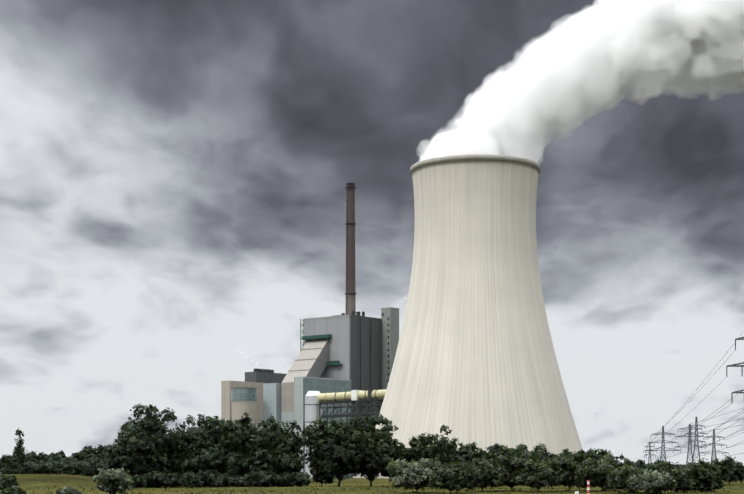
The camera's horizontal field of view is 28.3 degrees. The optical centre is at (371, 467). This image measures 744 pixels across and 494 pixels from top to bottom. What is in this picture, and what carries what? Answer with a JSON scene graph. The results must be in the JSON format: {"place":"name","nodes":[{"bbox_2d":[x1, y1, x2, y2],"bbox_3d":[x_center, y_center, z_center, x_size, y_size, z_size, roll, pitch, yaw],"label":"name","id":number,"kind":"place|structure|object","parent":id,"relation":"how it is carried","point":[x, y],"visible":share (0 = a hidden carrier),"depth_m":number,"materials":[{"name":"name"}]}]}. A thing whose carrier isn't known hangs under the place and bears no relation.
{"place":"outdoors","nodes":[
{"label":"outdoors","id":0,"kind":"place"},
{"bbox_2d":[0,472,743,493],"bbox_3d":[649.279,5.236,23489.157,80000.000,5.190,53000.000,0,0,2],"label":"ground","id":1,"kind":"structure","parent":0,"point":[34,480],"depth_m":491.31,"materials":[{"name":"green plant"}]},
{"bbox_2d":[0,474,19,489],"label":"bush","id":2,"kind":"object","parent":1,"relation":"on","point":[7,481],"visible":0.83,"depth_m":469.55,"materials":[{"name":"green plant"}]},
{"bbox_2d":[0,451,25,471],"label":"dark tree","id":3,"kind":"object","parent":1,"relation":"on","point":[4,458],"visible":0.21,"depth_m":949.44,"materials":[{"name":"green plant"}]},
{"bbox_2d":[0,485,26,493],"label":"bush","id":4,"kind":"object","parent":1,"relation":"on","point":[12,490],"visible":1,"depth_m":344.63,"materials":[{"name":"green plant"}]},
{"bbox_2d":[1,459,31,473],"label":"bush","id":5,"kind":"object","parent":1,"relation":"on","point":[10,466],"visible":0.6,"depth_m":897.92,"materials":[{"name":"green plant"}]},
{"bbox_2d":[13,428,27,464],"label":"poplar tree","id":6,"kind":"object","parent":1,"relation":"on","point":[18,450],"visible":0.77,"depth_m":903.24,"materials":[{"name":"green plant"}]},
{"bbox_2d":[25,451,37,462],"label":"dark tree","id":7,"kind":"object","parent":1,"relation":"on","point":[32,455],"visible":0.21,"depth_m":959.60,"materials":[{"name":"green plant"}]},
{"bbox_2d":[19,460,60,473],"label":"bush","id":8,"kind":"object","parent":1,"relation":"on","point":[40,467],"visible":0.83,"depth_m":877.95,"materials":[{"name":"green plant"}]},
{"bbox_2d":[36,450,65,462],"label":"dark tree","id":9,"kind":"object","parent":1,"relation":"on","point":[45,458],"visible":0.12,"depth_m":949.56,"materials":[{"name":"green plant"}]},
{"bbox_2d":[46,459,69,473],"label":"bush","id":10,"kind":"object","parent":1,"relation":"on","point":[59,462],"visible":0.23,"depth_m":897.23,"materials":[{"name":"green plant"}]},
{"bbox_2d":[56,486,82,493],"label":"bush","id":11,"kind":"object","parent":1,"relation":"on","point":[69,490],"visible":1,"depth_m":340.39,"materials":[{"name":"green plant"}]},
{"bbox_2d":[58,452,85,462],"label":"dark tree","id":12,"kind":"object","parent":1,"relation":"on","point":[78,456],"visible":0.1,"depth_m":941.74,"materials":[{"name":"green plant"}]},
{"bbox_2d":[60,458,97,476],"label":"bush","id":13,"kind":"object","parent":1,"relation":"on","point":[75,467],"visible":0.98,"depth_m":877.11,"materials":[{"name":"green plant"}]},
{"bbox_2d":[76,445,104,460],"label":"dark tree","id":14,"kind":"object","parent":1,"relation":"on","point":[90,452],"visible":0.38,"depth_m":950.24,"materials":[{"name":"green plant"}]},
{"bbox_2d":[89,457,105,475],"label":"bush","id":15,"kind":"object","parent":1,"relation":"on","point":[99,462],"visible":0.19,"depth_m":897.17,"materials":[{"name":"green plant"}]},
{"bbox_2d":[94,443,117,462],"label":"dark tree","id":16,"kind":"object","parent":1,"relation":"on","point":[105,449],"visible":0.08,"depth_m":957.31,"materials":[{"name":"green plant"}]},
{"bbox_2d":[92,467,132,493],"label":"pale tree","id":17,"kind":"object","parent":1,"relation":"on","point":[113,481],"visible":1,"depth_m":363.18,"materials":[{"name":"green plant"}]},
{"bbox_2d":[101,451,134,474],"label":"dark tree","id":18,"kind":"object","parent":1,"relation":"on","point":[110,467],"visible":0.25,"depth_m":572.49,"materials":[{"name":"green plant"}]},
{"bbox_2d":[127,475,146,488],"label":"bush","id":19,"kind":"object","parent":1,"relation":"on","point":[138,481],"visible":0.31,"depth_m":535.06,"materials":[{"name":"green plant"}]},
{"bbox_2d":[107,403,185,486],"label":"broad tree","id":20,"kind":"object","parent":1,"relation":"on","point":[143,445],"visible":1,"depth_m":558.94,"materials":[{"name":"green plant"}]},
{"bbox_2d":[141,471,167,487],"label":"bush","id":21,"kind":"object","parent":1,"relation":"on","point":[149,483],"visible":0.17,"depth_m":545.01,"materials":[{"name":"green plant"}]},
{"bbox_2d":[146,472,182,487],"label":"bush","id":22,"kind":"object","parent":1,"relation":"on","point":[171,479],"visible":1,"depth_m":538.54,"materials":[{"name":"green plant"}]},
{"bbox_2d":[160,448,182,474],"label":"dark tree","id":23,"kind":"object","parent":1,"relation":"on","point":[170,451],"visible":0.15,"depth_m":572.39,"materials":[{"name":"green plant"}]},
{"bbox_2d":[177,470,192,486],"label":"bush","id":24,"kind":"object","parent":1,"relation":"on","point":[181,473],"visible":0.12,"depth_m":550.36,"materials":[{"name":"green plant"}]},
{"bbox_2d":[170,415,208,469],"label":"broad tree","id":25,"kind":"object","parent":1,"relation":"on","point":[185,447],"visible":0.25,"depth_m":586.95,"materials":[{"name":"green plant"}]},
{"bbox_2d":[180,470,216,487],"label":"bush","id":26,"kind":"object","parent":1,"relation":"on","point":[201,478],"visible":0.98,"depth_m":532.97,"materials":[{"name":"green plant"}]},
{"bbox_2d":[178,447,228,474],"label":"dark tree","id":27,"kind":"object","parent":1,"relation":"on","point":[206,460],"visible":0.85,"depth_m":556.91,"materials":[{"name":"green plant"}]},
{"bbox_2d":[189,412,258,464],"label":"broad tree","id":28,"kind":"object","parent":1,"relation":"on","point":[228,437],"visible":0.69,"depth_m":568.70,"materials":[{"name":"green plant"}]},
{"bbox_2d":[212,474,239,486],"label":"bush","id":29,"kind":"object","parent":1,"relation":"on","point":[219,480],"visible":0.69,"depth_m":542.30,"materials":[{"name":"green plant"}]},
{"bbox_2d":[223,474,250,486],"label":"bush","id":30,"kind":"object","parent":1,"relation":"on","point":[239,479],"visible":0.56,"depth_m":544.24,"materials":[{"name":"green plant"}]},
{"bbox_2d":[222,450,254,477],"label":"dark tree","id":31,"kind":"object","parent":1,"relation":"on","point":[236,466],"visible":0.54,"depth_m":554.64,"materials":[{"name":"green plant"}]},
{"bbox_2d":[221,381,264,430],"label":"beige block","id":32,"kind":"structure","parent":1,"relation":"on","point":[226,404],"depth_m":1046.59,"materials":[{"name":"concrete"}]},
{"bbox_2d":[231,387,256,425],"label":"silo","id":33,"kind":"object","parent":1,"relation":"on","point":[243,399],"visible":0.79,"depth_m":993.96,"materials":[{"name":"beige concrete"}]},
{"bbox_2d":[242,471,266,486],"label":"bush","id":34,"kind":"object","parent":1,"relation":"on","point":[246,477],"visible":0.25,"depth_m":539.11,"materials":[{"name":"green plant"}]},
{"bbox_2d":[245,448,279,474],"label":"dark tree","id":35,"kind":"object","parent":1,"relation":"on","point":[263,460],"visible":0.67,"depth_m":546.90,"materials":[{"name":"green plant"}]},
{"bbox_2d":[248,470,276,486],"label":"bush","id":36,"kind":"object","parent":1,"relation":"on","point":[268,478],"visible":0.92,"depth_m":537.03,"materials":[{"name":"green plant"}]},
{"bbox_2d":[245,368,285,383],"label":"rooftop building","id":37,"kind":"structure","parent":1,"relation":"on","point":[265,376],"depth_m":1088.68,"materials":[{"name":"grey metal"}]},
{"bbox_2d":[263,383,280,425],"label":"building","id":38,"kind":"structure","parent":1,"relation":"on","point":[272,398],"depth_m":1004.72,"materials":[{"name":"grey metal"}]},
{"bbox_2d":[267,473,288,486],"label":"bush","id":39,"kind":"object","parent":1,"relation":"on","point":[279,479],"visible":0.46,"depth_m":538.29,"materials":[{"name":"green plant"}]},
{"bbox_2d":[249,414,308,474],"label":"broad tree","id":40,"kind":"object","parent":1,"relation":"on","point":[276,440],"visible":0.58,"depth_m":558.69,"materials":[{"name":"green plant"}]},
{"bbox_2d":[274,452,304,485],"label":"dark tree","id":41,"kind":"object","parent":1,"relation":"on","point":[289,464],"visible":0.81,"depth_m":547.02,"materials":[{"name":"green plant"}]},
{"bbox_2d":[282,472,310,486],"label":"bush","id":42,"kind":"object","parent":1,"relation":"on","point":[299,479],"visible":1,"depth_m":537.64,"materials":[{"name":"green plant"}]},
{"bbox_2d":[281,338,328,435],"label":"inclined flue duct","id":43,"kind":"object","parent":1,"relation":"on","point":[312,359],"visible":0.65,"depth_m":1002.69,"materials":[{"name":"beige metal"}]},
{"bbox_2d":[305,391,322,477],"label":"absorber vessel","id":44,"kind":"object","parent":1,"relation":"on","point":[311,407],"visible":0.27,"depth_m":934.89,"materials":[{"name":"silver metal"}]},
{"bbox_2d":[294,377,350,477],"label":"glazed annex","id":45,"kind":"object","parent":1,"relation":"on","point":[303,386],"visible":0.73,"depth_m":963.33,"materials":[{"name":"grey glass"}]},
{"bbox_2d":[309,467,335,485],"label":"bush","id":46,"kind":"object","parent":1,"relation":"on","point":[317,476],"visible":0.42,"depth_m":596.90,"materials":[{"name":"green plant"}]},
{"bbox_2d":[300,416,375,486],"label":"broad tree","id":47,"kind":"object","parent":1,"relation":"on","point":[334,447],"visible":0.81,"depth_m":571.39,"materials":[{"name":"green plant"}]},
{"bbox_2d":[303,311,381,476],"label":"boiler house","id":48,"kind":"structure","parent":1,"relation":"on","point":[355,346],"depth_m":1009.35,"materials":[{"name":"grey metal"}]},
{"bbox_2d":[300,319,342,365],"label":"platforms and stair frame","id":49,"kind":"object","parent":48,"relation":"attached to","point":[329,363],"visible":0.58,"depth_m":1015.34,"materials":[{"name":"green metal"}]},
{"bbox_2d":[345,183,355,314],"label":"chimney","id":50,"kind":"object","parent":1,"relation":"on","point":[350,266],"visible":0.42,"depth_m":1514.11,"materials":[{"name":"concrete"}]},
{"bbox_2d":[345,183,356,314],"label":"chimney galleries","id":51,"kind":"object","parent":50,"relation":"attached to","point":[347,223],"visible":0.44,"depth_m":1514.32,"materials":[{"name":"metal"}]},
{"bbox_2d":[319,397,383,477],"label":"pipe bridge","id":52,"kind":"structure","parent":1,"relation":"on","point":[340,415],"depth_m":922.31,"materials":[{"name":"grey metal"}]},
{"bbox_2d":[317,389,385,401],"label":"pipe","id":53,"kind":"object","parent":52,"relation":"on","point":[369,394],"visible":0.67,"depth_m":919.60,"materials":[{"name":"yellow metal"}]},
{"bbox_2d":[2,473,743,493],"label":"meadow tufts","id":54,"kind":"object","parent":1,"relation":"on","point":[388,487],"visible":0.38,"depth_m":441.52,"materials":[{"name":"green plant"}]},
{"bbox_2d":[346,413,408,486],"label":"broad tree","id":55,"kind":"object","parent":1,"relation":"on","point":[386,448],"visible":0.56,"depth_m":577.57,"materials":[{"name":"green plant"}]},
{"bbox_2d":[381,307,398,389],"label":"stair tower","id":56,"kind":"structure","parent":1,"relation":"on","point":[390,327],"depth_m":1022.76,"materials":[{"name":"grey concrete"}]},
{"bbox_2d":[386,443,415,485],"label":"dark tree","id":57,"kind":"object","parent":1,"relation":"on","point":[404,448],"visible":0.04,"depth_m":596.95,"materials":[{"name":"green plant"}]},
{"bbox_2d":[385,457,441,492],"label":"pale tree","id":58,"kind":"object","parent":1,"relation":"on","point":[412,474],"visible":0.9,"depth_m":414.69,"materials":[{"name":"green plant"}]},
{"bbox_2d":[389,462,448,475],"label":"tree","id":59,"kind":"object","parent":1,"relation":"on","point":[394,470],"visible":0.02,"depth_m":478.19,"materials":[{"name":"green plant"}]},
{"bbox_2d":[402,424,459,464],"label":"broad tree","id":60,"kind":"object","parent":1,"relation":"on","point":[443,448],"visible":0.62,"depth_m":592.77,"materials":[{"name":"green plant"}]},
{"bbox_2d":[425,462,478,493],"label":"tree","id":61,"kind":"object","parent":1,"relation":"on","point":[452,477],"visible":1,"depth_m":405.08,"materials":[{"name":"green plant"}]},
{"bbox_2d":[452,442,486,464],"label":"broad tree","id":62,"kind":"object","parent":1,"relation":"on","point":[465,452],"visible":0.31,"depth_m":631.89,"materials":[{"name":"green plant"}]},
{"bbox_2d":[375,154,582,455],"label":"cooling tower","id":63,"kind":"structure","parent":1,"relation":"on","point":[475,359],"depth_m":840.36,"materials":[{"name":"concrete"}]},
{"bbox_2d":[460,458,511,490],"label":"tree","id":64,"kind":"object","parent":1,"relation":"on","point":[491,475],"visible":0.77,"depth_m":423.99,"materials":[{"name":"green plant"}]},
{"bbox_2d":[482,443,516,456],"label":"broad tree","id":65,"kind":"object","parent":1,"relation":"on","point":[495,447],"visible":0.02,"depth_m":643.82,"materials":[{"name":"green plant"}]},
{"bbox_2d":[479,454,538,488],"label":"tree","id":66,"kind":"object","parent":1,"relation":"on","point":[496,459],"depth_m":501.04,"materials":[{"name":"green plant"}]},
{"bbox_2d":[483,447,544,490],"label":"tree","id":67,"kind":"object","parent":1,"relation":"on","point":[514,463],"visible":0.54,"depth_m":431.92,"materials":[{"name":"green plant"}]},
{"bbox_2d":[511,443,550,459],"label":"broad tree","id":68,"kind":"object","parent":1,"relation":"on","point":[522,449],"visible":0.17,"depth_m":642.91,"materials":[{"name":"green plant"}]},
{"bbox_2d":[513,458,562,491],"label":"tree","id":69,"kind":"object","parent":1,"relation":"on","point":[536,475],"visible":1,"depth_m":414.24,"materials":[{"name":"green plant"}]},
{"bbox_2d":[535,453,562,461],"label":"dark tree","id":70,"kind":"object","parent":1,"relation":"on","point":[551,457],"depth_m":634.80,"materials":[{"name":"green plant"}]},
{"bbox_2d":[549,448,588,459],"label":"broad tree","id":71,"kind":"object","parent":1,"relation":"on","point":[569,455],"visible":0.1,"depth_m":653.50,"materials":[{"name":"green plant"}]},
{"bbox_2d":[549,450,591,490],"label":"tree","id":72,"kind":"object","parent":1,"relation":"on","point":[568,475],"visible":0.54,"depth_m":423.42,"materials":[{"name":"green plant"}]},
{"bbox_2d":[554,481,593,487],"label":"bush","id":73,"kind":"object","parent":1,"relation":"on","point":[575,484],"visible":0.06,"depth_m":472.35,"materials":[{"name":"green plant"}]},
{"bbox_2d":[587,480,589,493],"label":"striped marker post","id":74,"kind":"object","parent":1,"relation":"on","point":[588,486],"visible":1,"depth_m":348.65,"materials":[{"name":"red paint"}]},
{"bbox_2d":[572,454,637,490],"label":"tree","id":75,"kind":"object","parent":1,"relation":"on","point":[595,472],"visible":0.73,"depth_m":412.60,"materials":[{"name":"green plant"}]},
{"bbox_2d":[585,448,624,468],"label":"broad tree","id":76,"kind":"object","parent":1,"relation":"on","point":[593,454],"visible":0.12,"depth_m":691.44,"materials":[{"name":"green plant"}]},
{"bbox_2d":[602,464,653,492],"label":"tree","id":77,"kind":"object","parent":1,"relation":"on","point":[618,478],"visible":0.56,"depth_m":392.64,"materials":[{"name":"green plant"}]},
{"bbox_2d":[619,458,650,472],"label":"broad tree","id":78,"kind":"object","parent":1,"relation":"on","point":[640,464],"visible":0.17,"depth_m":741.47,"materials":[{"name":"green plant"}]},
{"bbox_2d":[645,443,656,462],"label":"pylon","id":79,"kind":"object","parent":1,"relation":"on","point":[649,446],"visible":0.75,"depth_m":2633.46,"materials":[{"name":"grey metal"}]},
{"bbox_2d":[627,469,676,493],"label":"pale tree","id":80,"kind":"object","parent":1,"relation":"on","point":[656,481],"visible":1,"depth_m":384.09,"materials":[{"name":"green plant"}]},
{"bbox_2d":[645,459,677,473],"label":"broad tree","id":81,"kind":"object","parent":1,"relation":"on","point":[659,466],"visible":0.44,"depth_m":786.33,"materials":[{"name":"green plant"}]},
{"bbox_2d":[646,426,680,460],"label":"pylon","id":82,"kind":"object","parent":1,"relation":"on","point":[663,439],"visible":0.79,"depth_m":1687.88,"materials":[{"name":"grey metal"}]},
{"bbox_2d":[662,467,698,492],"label":"tree","id":83,"kind":"object","parent":1,"relation":"on","point":[681,476],"visible":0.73,"depth_m":393.32,"materials":[{"name":"green plant"}]},
{"bbox_2d":[673,462,693,469],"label":"broad tree","id":84,"kind":"object","parent":1,"relation":"on","point":[688,465],"visible":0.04,"depth_m":789.80,"materials":[{"name":"green plant"}]},
{"bbox_2d":[677,424,703,463],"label":"pylon","id":85,"kind":"object","parent":1,"relation":"on","point":[690,434],"visible":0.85,"depth_m":1686.94,"materials":[{"name":"grey metal"}]},
{"bbox_2d":[685,417,705,462],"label":"pylon","id":86,"kind":"object","parent":1,"relation":"on","point":[697,440],"visible":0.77,"depth_m":1805.67,"materials":[{"name":"grey metal"}]},
{"bbox_2d":[684,458,722,491],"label":"tree","id":87,"kind":"object","parent":1,"relation":"on","point":[705,473],"visible":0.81,"depth_m":402.19,"materials":[{"name":"green plant"}]},
{"bbox_2d":[689,480,724,490],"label":"bush","id":88,"kind":"object","parent":1,"relation":"on","point":[713,489],"visible":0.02,"depth_m":420.61,"materials":[{"name":"green plant"}]},
{"bbox_2d":[701,429,726,462],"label":"pylon","id":89,"kind":"object","parent":1,"relation":"on","point":[714,437],"visible":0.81,"depth_m":1726.08,"materials":[{"name":"grey metal"}]},
{"bbox_2d":[644,334,743,457],"bbox_3d":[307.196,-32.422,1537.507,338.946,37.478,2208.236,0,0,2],"label":"conductors","id":90,"kind":"object","parent":89,"relation":"attached to","point":[703,422],"visible":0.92,"depth_m":1147.47,"materials":[{"name":"grey metal"}]},
{"bbox_2d":[709,455,743,484],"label":"broad tree","id":91,"kind":"object","parent":1,"relation":"on","point":[731,469],"visible":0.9,"depth_m":590.45,"materials":[{"name":"green plant"}]},
{"bbox_2d":[726,337,743,402],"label":"pylon","id":92,"kind":"object","parent":1,"relation":"on","point":[737,364],"visible":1,"depth_m":440.94,"materials":[{"name":"grey metal"}]},
{"bbox_2d":[0,0,743,464],"label":"sky","id":93,"kind":"structure","parent":0,"point":[174,174],"materials":[{"name":"grey"}]},
{"bbox_2d":[353,473,393,477],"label":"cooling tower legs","id":94,"kind":"object","parent":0,"point":[359,476],"visible":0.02,"depth_m":850.64,"materials":[{"name":"beige concrete"}]}
]}

